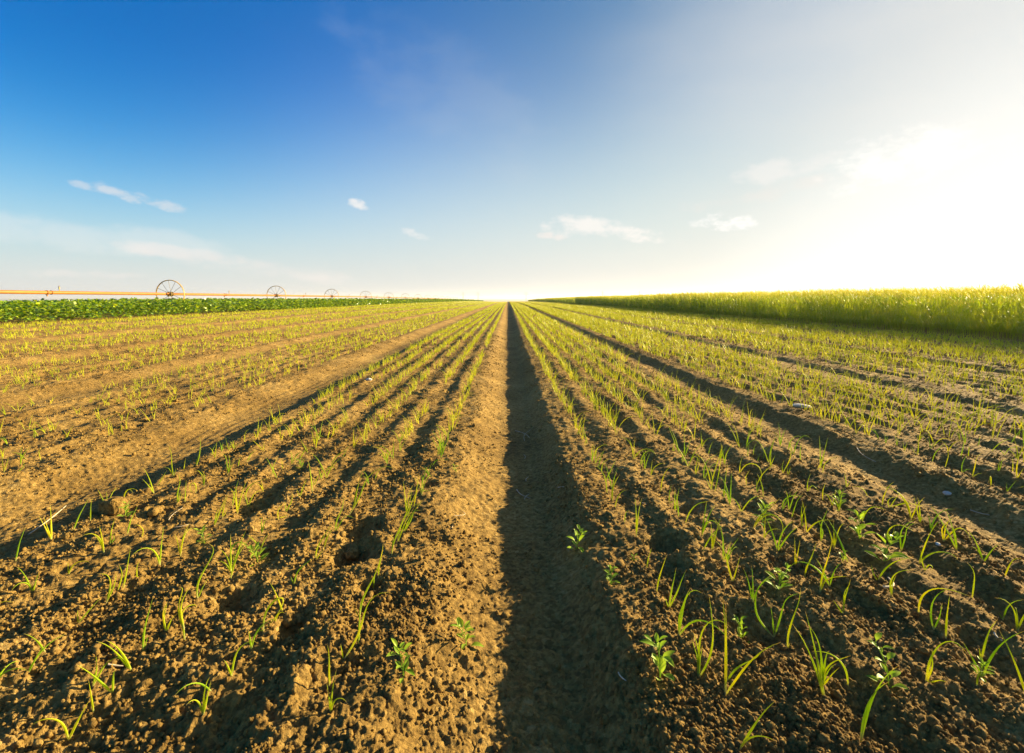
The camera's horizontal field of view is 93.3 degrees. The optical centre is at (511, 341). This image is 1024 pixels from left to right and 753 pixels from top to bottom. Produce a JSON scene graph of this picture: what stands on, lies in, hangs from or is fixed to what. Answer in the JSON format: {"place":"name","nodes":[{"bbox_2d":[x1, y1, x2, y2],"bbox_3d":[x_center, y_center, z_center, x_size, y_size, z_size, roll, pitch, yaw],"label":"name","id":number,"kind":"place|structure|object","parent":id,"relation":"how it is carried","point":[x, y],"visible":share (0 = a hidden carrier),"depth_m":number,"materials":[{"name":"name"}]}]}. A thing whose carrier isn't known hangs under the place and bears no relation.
{"place":"outdoors","nodes":[
{"label":"outdoors","id":0,"kind":"place"},
{"bbox_2d":[0,298,1023,752],"bbox_3d":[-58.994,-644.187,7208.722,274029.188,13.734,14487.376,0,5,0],"label":"ground","id":1,"kind":"structure","parent":0,"point":[566,626],"depth_m":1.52,"materials":[{"name":"soil"}]},
{"bbox_2d":[0,661,26,676],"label":"onion seedling","id":2,"kind":"object","parent":1,"relation":"on","point":[1,673],"visible":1,"depth_m":0.86,"materials":[{"name":"green plant"}]},
{"bbox_2d":[12,567,38,590],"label":"onion seedling","id":3,"kind":"object","parent":1,"relation":"on","point":[28,584],"visible":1,"depth_m":1.14,"materials":[{"name":"green plant"}]},
{"bbox_2d":[28,635,62,671],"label":"onion seedling","id":4,"kind":"object","parent":1,"relation":"on","point":[36,657],"visible":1,"depth_m":0.90,"materials":[{"name":"green plant"}]},
{"bbox_2d":[40,503,51,538],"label":"onion seedling","id":5,"kind":"object","parent":1,"relation":"on","point":[48,533],"visible":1,"depth_m":1.38,"materials":[{"name":"green plant"}]},
{"bbox_2d":[31,701,88,740],"bbox_3d":[-0.713,0.607,0.770,0.083,0.077,0.019,-1,5,-15],"label":"onion seedling","id":6,"kind":"object","parent":1,"relation":"on","point":[65,728],"visible":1,"depth_m":0.78,"materials":[{"name":"green plant"}]},
{"bbox_2d":[81,527,103,552],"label":"onion seedling","id":7,"kind":"object","parent":1,"relation":"on","point":[101,543],"visible":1,"depth_m":1.32,"materials":[{"name":"green plant"}]},
{"bbox_2d":[79,666,114,693],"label":"onion seedling","id":8,"kind":"object","parent":1,"relation":"on","point":[105,686],"visible":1,"depth_m":0.85,"materials":[{"name":"green plant"}]},
{"bbox_2d":[92,657,117,686],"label":"onion seedling","id":9,"kind":"object","parent":1,"relation":"on","point":[95,680],"visible":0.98,"depth_m":0.87,"materials":[{"name":"green plant"}]},
{"bbox_2d":[97,573,115,602],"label":"onion seedling","id":10,"kind":"object","parent":1,"relation":"on","point":[108,595],"visible":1,"depth_m":1.11,"materials":[{"name":"green plant"}]},
{"bbox_2d":[98,496,128,515],"bbox_3d":[-1.304,0.542,1.585,0.077,0.063,0.066,-7,-3,19],"label":"soil clod","id":11,"kind":"object","parent":1,"relation":"on","point":[110,506],"visible":0.88,"depth_m":1.56,"materials":[{"name":"brown soil"}]},
{"bbox_2d":[96,640,131,670],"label":"onion seedling","id":12,"kind":"object","parent":1,"relation":"on","point":[125,661],"visible":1,"depth_m":0.89,"materials":[{"name":"green plant"}]},
{"bbox_2d":[117,501,132,520],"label":"weed","id":13,"kind":"object","parent":1,"relation":"on","point":[125,507],"visible":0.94,"depth_m":1.53,"materials":[{"name":"green plant"}]},
{"bbox_2d":[142,598,152,651],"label":"onion seedling","id":14,"kind":"object","parent":1,"relation":"on","point":[143,645],"visible":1,"depth_m":0.96,"materials":[{"name":"green plant"}]},
{"bbox_2d":[131,528,163,564],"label":"onion seedling","id":15,"kind":"object","parent":1,"relation":"on","point":[158,559],"visible":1,"depth_m":1.27,"materials":[{"name":"green plant"}]},
{"bbox_2d":[147,506,163,516],"bbox_3d":[-1.158,0.551,1.568,0.037,0.030,0.046,6,-3,4],"label":"soil clod","id":16,"kind":"object","parent":1,"relation":"on","point":[154,511],"visible":0.98,"depth_m":1.56,"materials":[{"name":"brown soil"}]},
{"bbox_2d":[175,525,191,555],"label":"onion seedling","id":17,"kind":"object","parent":1,"relation":"on","point":[180,550],"visible":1,"depth_m":1.33,"materials":[{"name":"green plant"}]},
{"bbox_2d":[178,585,195,639],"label":"onion seedling","id":18,"kind":"object","parent":1,"relation":"on","point":[180,613],"visible":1,"depth_m":0.98,"materials":[{"name":"green plant"}]},
{"bbox_2d":[176,682,211,693],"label":"onion seedling","id":19,"kind":"object","parent":1,"relation":"on","point":[203,685],"visible":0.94,"depth_m":0.84,"materials":[{"name":"green plant"}]},
{"bbox_2d":[190,677,210,714],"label":"onion seedling","id":20,"kind":"object","parent":1,"relation":"on","point":[203,707],"visible":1,"depth_m":0.81,"materials":[{"name":"green plant"}]},
{"bbox_2d":[194,524,211,543],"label":"weed","id":21,"kind":"object","parent":1,"relation":"on","point":[202,535],"visible":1,"depth_m":1.40,"materials":[{"name":"green plant"}]},
{"bbox_2d":[196,545,213,597],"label":"onion seedling","id":22,"kind":"object","parent":1,"relation":"on","point":[197,595],"visible":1,"depth_m":1.12,"materials":[{"name":"green plant"}]},
{"bbox_2d":[218,536,231,572],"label":"onion seedling","id":23,"kind":"object","parent":1,"relation":"on","point":[230,566],"visible":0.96,"depth_m":1.24,"materials":[{"name":"green plant"}]},
{"bbox_2d":[0,280,456,299],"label":"irrigation line","id":24,"kind":"object","parent":1,"relation":"on","point":[51,292],"visible":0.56,"depth_m":26.36,"materials":[{"name":"paint"}]},
{"bbox_2d":[229,483,245,513],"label":"onion seedling","id":25,"kind":"object","parent":1,"relation":"on","point":[236,500],"visible":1,"depth_m":1.61,"materials":[{"name":"green plant"}]},
{"bbox_2d":[224,641,256,675],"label":"onion seedling","id":26,"kind":"object","parent":1,"relation":"on","point":[230,672],"visible":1,"depth_m":0.89,"materials":[{"name":"green plant"}]},
{"bbox_2d":[0,297,482,323],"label":"potato plants","id":27,"kind":"object","parent":1,"relation":"on","point":[52,309],"visible":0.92,"depth_m":15.12,"materials":[{"name":"green plant"}]},
{"bbox_2d":[230,536,253,579],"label":"onion seedling","id":28,"kind":"object","parent":1,"relation":"on","point":[235,559],"visible":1,"depth_m":1.22,"materials":[{"name":"green plant"}]},
{"bbox_2d":[248,542,268,566],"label":"weed","id":29,"kind":"object","parent":1,"relation":"on","point":[256,546],"visible":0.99,"depth_m":1.30,"materials":[{"name":"green plant"}]},
{"bbox_2d":[248,619,272,648],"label":"onion seedling","id":30,"kind":"object","parent":1,"relation":"on","point":[251,645],"visible":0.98,"depth_m":0.96,"materials":[{"name":"green plant"}]},
{"bbox_2d":[253,597,283,634],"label":"onion seedling","id":31,"kind":"object","parent":1,"relation":"on","point":[272,602],"visible":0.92,"depth_m":1.01,"materials":[{"name":"green plant"}]},
{"bbox_2d":[282,618,294,627],"bbox_3d":[-0.490,0.617,1.059,0.027,0.020,0.024,-8,-2,13],"label":"soil clod","id":32,"kind":"object","parent":1,"relation":"on","point":[288,623],"visible":1,"depth_m":1.05,"materials":[{"name":"brown soil"}]},
{"bbox_2d":[327,644,330,685],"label":"onion seedling","id":33,"kind":"object","parent":1,"relation":"on","point":[329,676],"visible":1,"depth_m":0.87,"materials":[{"name":"green plant"}]},
{"bbox_2d":[327,673,343,712],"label":"onion seedling","id":34,"kind":"object","parent":1,"relation":"on","point":[331,704],"visible":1,"depth_m":0.82,"materials":[{"name":"green plant"}]},
{"bbox_2d":[334,500,352,531],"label":"onion seedling","id":35,"kind":"object","parent":1,"relation":"on","point":[337,519],"visible":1,"depth_m":1.46,"materials":[{"name":"green plant"}]},
{"bbox_2d":[344,547,360,559],"bbox_3d":[-0.456,0.605,1.380,0.048,0.033,0.041,7,8,-18],"label":"soil clod","id":36,"kind":"object","parent":1,"relation":"on","point":[350,553],"visible":1,"depth_m":1.37,"materials":[{"name":"brown soil"}]},
{"bbox_2d":[341,592,391,658],"bbox_3d":[-0.284,0.555,0.946,0.099,0.122,0.004,-2,5,-19],"label":"onion seedling","id":37,"kind":"object","parent":1,"relation":"on","point":[351,647],"visible":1,"depth_m":0.94,"materials":[{"name":"green plant"}]},
{"bbox_2d":[352,553,381,615],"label":"onion seedling","id":38,"kind":"object","parent":1,"relation":"on","point":[366,592],"visible":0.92,"depth_m":1.06,"materials":[{"name":"green plant"}]},
{"bbox_2d":[348,466,392,515],"bbox_3d":[-0.468,0.489,1.611,0.162,0.150,0.007,-4,6,-36],"label":"onion seedling","id":39,"kind":"object","parent":1,"relation":"on","point":[354,504],"visible":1,"depth_m":1.58,"materials":[{"name":"green plant"}]},
{"bbox_2d":[386,638,414,683],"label":"weed","id":40,"kind":"object","parent":1,"relation":"on","point":[405,664],"visible":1,"depth_m":0.89,"materials":[{"name":"green plant"}]},
{"bbox_2d":[391,506,412,554],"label":"onion seedling","id":41,"kind":"object","parent":1,"relation":"on","point":[396,535],"visible":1,"depth_m":1.33,"materials":[{"name":"green plant"}]},
{"bbox_2d":[397,490,411,542],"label":"onion seedling","id":42,"kind":"object","parent":1,"relation":"on","point":[398,537],"visible":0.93,"depth_m":1.40,"materials":[{"name":"green plant"}]},
{"bbox_2d":[403,482,417,516],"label":"onion seedling","id":43,"kind":"object","parent":1,"relation":"on","point":[406,507],"visible":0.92,"depth_m":1.57,"materials":[{"name":"green plant"}]},
{"bbox_2d":[403,501,421,532],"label":"onion seedling","id":44,"kind":"object","parent":1,"relation":"on","point":[407,525],"visible":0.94,"depth_m":1.45,"materials":[{"name":"green plant"}]},
{"bbox_2d":[450,617,483,649],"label":"weed","id":45,"kind":"object","parent":1,"relation":"on","point":[460,622],"visible":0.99,"depth_m":1.04,"materials":[{"name":"green plant"}]},
{"bbox_2d":[0,301,1023,602],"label":"onion seedlings","id":46,"kind":"object","parent":1,"relation":"on","point":[644,317],"visible":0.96,"depth_m":6.64,"materials":[{"name":"green plant"}]},
{"bbox_2d":[566,524,586,552],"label":"weed","id":47,"kind":"object","parent":1,"relation":"on","point":[581,536],"visible":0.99,"depth_m":1.41,"materials":[{"name":"green plant"}]},
{"bbox_2d":[605,565,619,585],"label":"weed","id":48,"kind":"object","parent":1,"relation":"on","point":[613,575],"visible":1,"depth_m":1.20,"materials":[{"name":"green plant"}]},
{"bbox_2d":[635,499,641,536],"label":"onion seedling","id":49,"kind":"object","parent":1,"relation":"on","point":[637,518],"visible":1,"depth_m":1.41,"materials":[{"name":"green plant"}]},
{"bbox_2d":[640,632,674,680],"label":"weed","id":50,"kind":"object","parent":1,"relation":"on","point":[660,662],"visible":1,"depth_m":0.89,"materials":[{"name":"green plant"}]},
{"bbox_2d":[665,571,685,606],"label":"onion seedling","id":51,"kind":"object","parent":1,"relation":"on","point":[674,597],"visible":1,"depth_m":1.10,"materials":[{"name":"green plant"}]},
{"bbox_2d":[678,589,723,635],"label":"onion seedling","id":52,"kind":"object","parent":1,"relation":"on","point":[680,621],"visible":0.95,"depth_m":0.99,"materials":[{"name":"green plant"}]},
{"bbox_2d":[691,446,722,483],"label":"onion seedling","id":53,"kind":"object","parent":1,"relation":"on","point":[707,469],"visible":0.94,"depth_m":1.81,"materials":[{"name":"green plant"}]},
{"bbox_2d":[701,501,716,536],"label":"onion seedling","id":54,"kind":"object","parent":1,"relation":"on","point":[704,526],"visible":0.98,"depth_m":1.39,"materials":[{"name":"green plant"}]},
{"bbox_2d":[691,598,728,676],"bbox_3d":[0.365,0.548,0.890,0.067,0.171,0.009,3,6,27],"label":"onion seedling","id":55,"kind":"object","parent":1,"relation":"on","point":[699,661],"visible":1,"depth_m":0.90,"materials":[{"name":"green plant"}]},
{"bbox_2d":[711,518,720,550],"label":"onion seedling","id":56,"kind":"object","parent":1,"relation":"on","point":[712,542],"visible":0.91,"depth_m":1.33,"materials":[{"name":"green plant"}]},
{"bbox_2d":[713,518,737,560],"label":"onion seedling","id":57,"kind":"object","parent":1,"relation":"on","point":[723,557],"visible":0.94,"depth_m":1.29,"materials":[{"name":"green plant"}]},
{"bbox_2d":[720,472,731,504],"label":"onion seedling","id":58,"kind":"object","parent":1,"relation":"on","point":[729,500],"visible":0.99,"depth_m":1.63,"materials":[{"name":"green plant"}]},
{"bbox_2d":[713,539,739,581],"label":"onion seedling","id":59,"kind":"object","parent":1,"relation":"on","point":[728,565],"visible":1,"depth_m":1.21,"materials":[{"name":"green plant"}]},
{"bbox_2d":[732,615,749,642],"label":"weed","id":60,"kind":"object","parent":1,"relation":"on","point":[740,628],"visible":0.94,"depth_m":1.04,"materials":[{"name":"green plant"}]},
{"bbox_2d":[727,653,760,680],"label":"onion seedling","id":61,"kind":"object","parent":1,"relation":"on","point":[733,671],"visible":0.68,"depth_m":0.89,"materials":[{"name":"green plant"}]},
{"bbox_2d":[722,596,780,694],"bbox_3d":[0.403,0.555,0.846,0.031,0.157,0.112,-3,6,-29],"label":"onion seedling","id":62,"kind":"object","parent":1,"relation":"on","point":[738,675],"visible":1,"depth_m":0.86,"materials":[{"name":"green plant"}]},
{"bbox_2d":[739,701,774,749],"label":"onion seedling","id":63,"kind":"object","parent":1,"relation":"on","point":[746,738],"visible":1,"depth_m":0.75,"materials":[{"name":"green plant"}]},
{"bbox_2d":[745,566,775,601],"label":"onion seedling","id":64,"kind":"object","parent":1,"relation":"on","point":[752,594],"visible":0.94,"depth_m":1.11,"materials":[{"name":"green plant"}]},
{"bbox_2d":[752,498,773,526],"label":"weed","id":65,"kind":"object","parent":1,"relation":"on","point":[764,505],"visible":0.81,"depth_m":1.50,"materials":[{"name":"green plant"}]},
{"bbox_2d":[753,499,782,533],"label":"onion seedling","id":66,"kind":"object","parent":1,"relation":"on","point":[757,521],"visible":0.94,"depth_m":1.45,"materials":[{"name":"green plant"}]},
{"bbox_2d":[528,280,1023,340],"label":"barley crop","id":67,"kind":"object","parent":1,"relation":"on","point":[994,309],"visible":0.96,"depth_m":11.64,"materials":[{"name":"green plant"}]},
{"bbox_2d":[754,573,799,636],"bbox_3d":[0.567,0.567,1.032,0.090,0.146,0.006,4,6,36],"label":"onion seedling","id":68,"kind":"object","parent":1,"relation":"on","point":[774,634],"visible":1,"depth_m":1.04,"materials":[{"name":"green plant"}]},
{"bbox_2d":[765,563,791,589],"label":"weed","id":69,"kind":"object","parent":1,"relation":"on","point":[781,575],"visible":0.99,"depth_m":1.15,"materials":[{"name":"green plant"}]},
{"bbox_2d":[765,517,798,550],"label":"onion seedling","id":70,"kind":"object","parent":1,"relation":"on","point":[778,548],"visible":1,"depth_m":1.35,"materials":[{"name":"green plant"}]},
{"bbox_2d":[787,588,800,648],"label":"onion seedling","id":71,"kind":"object","parent":1,"relation":"on","point":[788,633],"visible":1,"depth_m":0.98,"materials":[{"name":"green plant"}]},
{"bbox_2d":[793,403,811,407],"bbox_3d":[1.860,0.416,3.099,0.109,0.033,0.126,6,-4,-2],"label":"pale stone","id":72,"kind":"object","parent":1,"relation":"on","point":[798,405],"visible":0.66,"depth_m":3.07,"materials":[{"name":"white stone"}]},
{"bbox_2d":[793,615,824,694],"bbox_3d":[0.539,0.563,0.880,0.007,0.147,0.068,-3,6,-27],"label":"onion seedling","id":73,"kind":"object","parent":1,"relation":"on","point":[819,678],"visible":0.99,"depth_m":0.87,"materials":[{"name":"green plant"}]},
{"bbox_2d":[792,560,841,586],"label":"onion seedling","id":74,"kind":"object","parent":1,"relation":"on","point":[824,575],"visible":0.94,"depth_m":1.16,"materials":[{"name":"green plant"}]},
{"bbox_2d":[802,501,831,532],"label":"onion seedling","id":75,"kind":"object","parent":1,"relation":"on","point":[811,526],"visible":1,"depth_m":1.44,"materials":[{"name":"green plant"}]},
{"bbox_2d":[812,630,834,684],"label":"onion seedling","id":76,"kind":"object","parent":1,"relation":"on","point":[823,670],"visible":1,"depth_m":0.87,"materials":[{"name":"green plant"}]},
{"bbox_2d":[819,509,827,541],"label":"onion seedling","id":77,"kind":"object","parent":1,"relation":"on","point":[821,533],"visible":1,"depth_m":1.41,"materials":[{"name":"green plant"}]},
{"bbox_2d":[818,516,843,548],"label":"onion seedling","id":78,"kind":"object","parent":1,"relation":"on","point":[834,539],"visible":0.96,"depth_m":1.36,"materials":[{"name":"green plant"}]},
{"bbox_2d":[817,651,848,685],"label":"onion seedling","id":79,"kind":"object","parent":1,"relation":"on","point":[843,667],"visible":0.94,"depth_m":0.88,"materials":[{"name":"green plant"}]},
{"bbox_2d":[819,538,848,591],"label":"onion seedling","id":80,"kind":"object","parent":1,"relation":"on","point":[821,584],"visible":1,"depth_m":1.13,"materials":[{"name":"green plant"}]},
{"bbox_2d":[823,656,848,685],"bbox_3d":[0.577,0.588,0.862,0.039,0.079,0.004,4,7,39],"label":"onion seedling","id":81,"kind":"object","parent":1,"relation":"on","point":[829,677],"visible":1,"depth_m":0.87,"materials":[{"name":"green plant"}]},
{"bbox_2d":[832,490,845,510],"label":"weed","id":82,"kind":"object","parent":1,"relation":"on","point":[839,493],"visible":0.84,"depth_m":1.63,"materials":[{"name":"green plant"}]},
{"bbox_2d":[833,582,849,614],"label":"onion seedling","id":83,"kind":"object","parent":1,"relation":"on","point":[844,597],"visible":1,"depth_m":1.06,"materials":[{"name":"green plant"}]},
{"bbox_2d":[846,509,875,538],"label":"weed","id":84,"kind":"object","parent":1,"relation":"on","point":[857,529],"visible":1,"depth_m":1.40,"materials":[{"name":"green plant"}]},
{"bbox_2d":[860,665,898,741],"bbox_3d":[0.568,0.564,0.749,0.041,0.153,0.008,5,7,45],"label":"onion seedling","id":85,"kind":"object","parent":1,"relation":"on","point":[866,714],"visible":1,"depth_m":0.76,"materials":[{"name":"green plant"}]},
{"bbox_2d":[865,531,908,560],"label":"weed","id":86,"kind":"object","parent":1,"relation":"on","point":[894,554],"visible":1,"depth_m":1.27,"materials":[{"name":"green plant"}]},
{"bbox_2d":[866,632,908,689],"bbox_3d":[0.668,0.576,0.864,0.056,0.088,0.045,2,6,22],"label":"weed","id":87,"kind":"object","parent":1,"relation":"on","point":[890,655],"visible":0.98,"depth_m":0.87,"materials":[{"name":"green plant"}]},
{"bbox_2d":[871,557,910,579],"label":"onion seedling","id":88,"kind":"object","parent":1,"relation":"on","point":[883,571],"visible":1,"depth_m":1.19,"materials":[{"name":"green plant"}]},
{"bbox_2d":[889,570,906,596],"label":"onion seedling","id":89,"kind":"object","parent":1,"relation":"on","point":[890,587],"visible":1,"depth_m":1.12,"materials":[{"name":"green plant"}]},
{"bbox_2d":[879,487,921,518],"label":"onion seedling","id":90,"kind":"object","parent":1,"relation":"on","point":[907,506],"visible":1,"depth_m":1.53,"materials":[{"name":"green plant"}]},
{"bbox_2d":[900,520,915,550],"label":"onion seedling","id":91,"kind":"object","parent":1,"relation":"on","point":[901,548],"visible":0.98,"depth_m":1.36,"materials":[{"name":"green plant"}]},
{"bbox_2d":[918,521,958,563],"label":"onion seedling","id":92,"kind":"object","parent":1,"relation":"on","point":[925,557],"visible":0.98,"depth_m":1.28,"materials":[{"name":"green plant"}]},
{"bbox_2d":[930,589,947,629],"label":"onion seedling","id":93,"kind":"object","parent":1,"relation":"on","point":[936,623],"visible":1,"depth_m":1.02,"materials":[{"name":"green plant"}]},
{"bbox_2d":[929,509,948,530],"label":"onion seedling","id":94,"kind":"object","parent":1,"relation":"on","point":[931,526],"visible":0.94,"depth_m":1.45,"materials":[{"name":"green plant"}]},
{"bbox_2d":[918,588,965,611],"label":"onion seedling","id":95,"kind":"object","parent":1,"relation":"on","point":[922,596],"visible":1,"depth_m":1.05,"materials":[{"name":"green plant"}]},
{"bbox_2d":[932,507,956,549],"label":"onion seedling","id":96,"kind":"object","parent":1,"relation":"on","point":[955,538],"visible":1,"depth_m":1.37,"materials":[{"name":"green plant"}]},
{"bbox_2d":[925,641,967,682],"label":"onion seedling","id":97,"kind":"object","parent":1,"relation":"on","point":[928,675],"visible":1,"depth_m":0.87,"materials":[{"name":"green plant"}]},
{"bbox_2d":[945,595,949,638],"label":"onion seedling","id":98,"kind":"object","parent":1,"relation":"on","point":[946,623],"visible":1,"depth_m":1.00,"materials":[{"name":"green plant"}]},
{"bbox_2d":[941,518,971,542],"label":"onion seedling","id":99,"kind":"object","parent":1,"relation":"on","point":[943,536],"visible":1,"depth_m":1.39,"materials":[{"name":"green plant"}]},
{"bbox_2d":[968,656,994,682],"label":"weed","id":100,"kind":"object","parent":1,"relation":"on","point":[982,665],"visible":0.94,"depth_m":0.89,"materials":[{"name":"green plant"}]},
{"bbox_2d":[968,530,998,560],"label":"onion seedling","id":101,"kind":"object","parent":1,"relation":"on","point":[979,551],"visible":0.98,"depth_m":1.28,"materials":[{"name":"green plant"}]},
{"bbox_2d":[979,619,997,658],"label":"onion seedling","id":102,"kind":"object","parent":1,"relation":"on","point":[983,648],"visible":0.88,"depth_m":0.95,"materials":[{"name":"green plant"}]},
{"bbox_2d":[964,631,1023,671],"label":"onion seedling","id":103,"kind":"object","parent":1,"relation":"on","point":[991,656],"visible":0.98,"depth_m":0.89,"materials":[{"name":"green plant"}]},
{"bbox_2d":[1000,598,1023,631],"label":"onion seedling","id":104,"kind":"object","parent":1,"relation":"on","point":[1016,621],"visible":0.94,"depth_m":1.05,"materials":[{"name":"green plant"}]},
{"bbox_2d":[1000,632,1023,689],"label":"onion seedling","id":105,"kind":"object","parent":1,"relation":"on","point":[1020,677],"visible":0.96,"depth_m":0.87,"materials":[{"name":"green plant"}]},
{"bbox_2d":[0,0,1023,297],"label":"sky","id":106,"kind":"structure","parent":0,"point":[440,148],"materials":[{"name":"blue"}]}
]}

